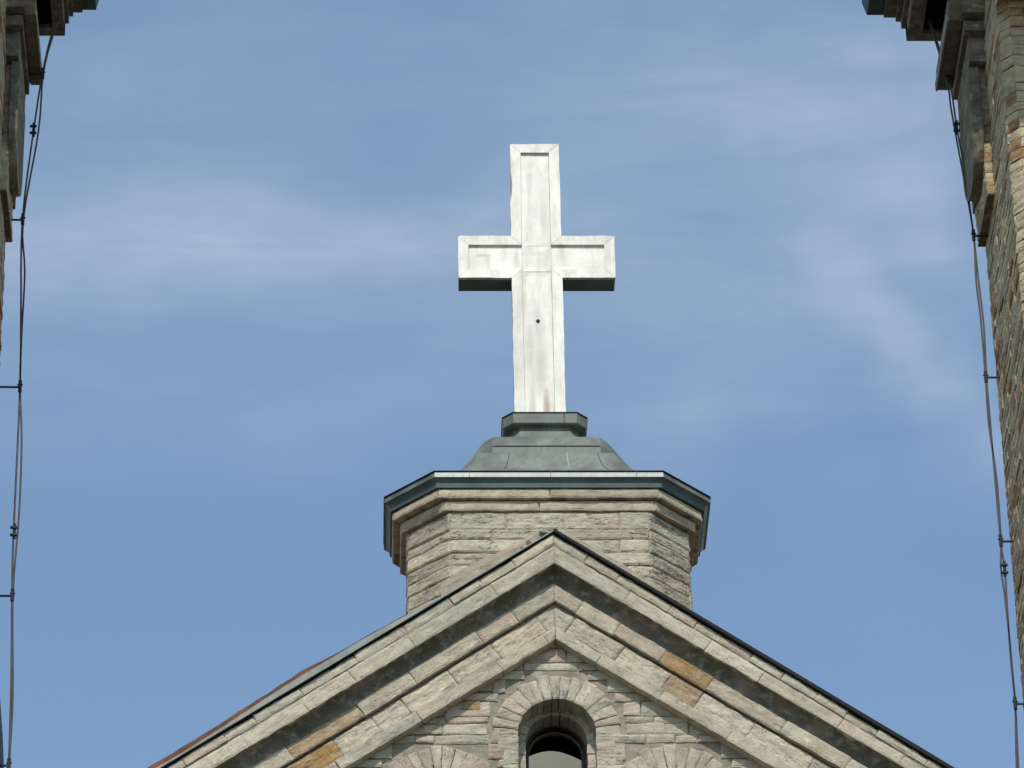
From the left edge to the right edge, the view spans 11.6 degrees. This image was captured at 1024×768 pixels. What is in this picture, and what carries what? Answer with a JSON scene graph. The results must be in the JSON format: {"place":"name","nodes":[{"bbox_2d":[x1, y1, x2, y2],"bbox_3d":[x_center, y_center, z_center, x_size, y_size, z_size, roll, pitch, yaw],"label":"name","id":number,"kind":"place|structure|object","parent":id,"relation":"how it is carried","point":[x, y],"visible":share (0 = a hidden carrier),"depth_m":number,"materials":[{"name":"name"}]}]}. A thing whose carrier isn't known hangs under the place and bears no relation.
{"place":"outdoors","nodes":[
{"label":"outdoors","id":0,"kind":"place"},
{"bbox_2d":[0,0,98,352],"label":"tower","id":1,"kind":"structure","parent":0,"point":[25,25],"depth_m":66.79,"materials":[{"name":"stone"}]},
{"bbox_2d":[0,704,3,767],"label":"corner turret","id":2,"kind":"object","parent":1,"relation":"attached to","point":[1,749],"visible":1,"depth_m":64.03,"materials":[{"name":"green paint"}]},
{"bbox_2d":[0,0,68,767],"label":"lightning conductor","id":3,"kind":"object","parent":1,"relation":"attached to","point":[14,527],"visible":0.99,"depth_m":65.08,"materials":[{"name":"metal"}]},
{"bbox_2d":[0,0,1023,767],"label":"sky","id":4,"kind":"structure","parent":0,"point":[248,327],"materials":[{"name":"blue"}]},
{"bbox_2d":[148,528,953,767],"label":"church gable","id":5,"kind":"structure","parent":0,"point":[512,660],"depth_m":61.61,"materials":[{"name":"stone"}]},
{"bbox_2d":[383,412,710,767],"bbox_3d":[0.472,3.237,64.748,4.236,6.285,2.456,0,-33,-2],"label":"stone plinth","id":6,"kind":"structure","parent":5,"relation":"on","point":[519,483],"depth_m":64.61,"materials":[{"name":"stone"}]},
{"bbox_2d":[458,144,615,411],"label":"cross","id":7,"kind":"object","parent":6,"relation":"on","point":[536,263],"visible":1,"depth_m":67.75,"materials":[{"name":"stone"}]},
{"bbox_2d":[526,723,586,767],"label":"window","id":8,"kind":"structure","parent":5,"relation":"in","point":[553,755],"depth_m":62.14,"materials":[{"name":"black glass"}]},
{"label":"ground","id":9,"kind":"structure","parent":0,"visible":0},
{"bbox_2d":[862,0,1023,709],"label":"tower","id":10,"kind":"structure","parent":9,"relation":"on","point":[981,56],"depth_m":65.78,"materials":[{"name":"stone"}]},
{"bbox_2d":[927,20,1023,767],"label":"lightning conductor","id":11,"kind":"object","parent":10,"relation":"attached to","point":[956,131],"visible":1,"depth_m":65.56,"materials":[{"name":"metal"}]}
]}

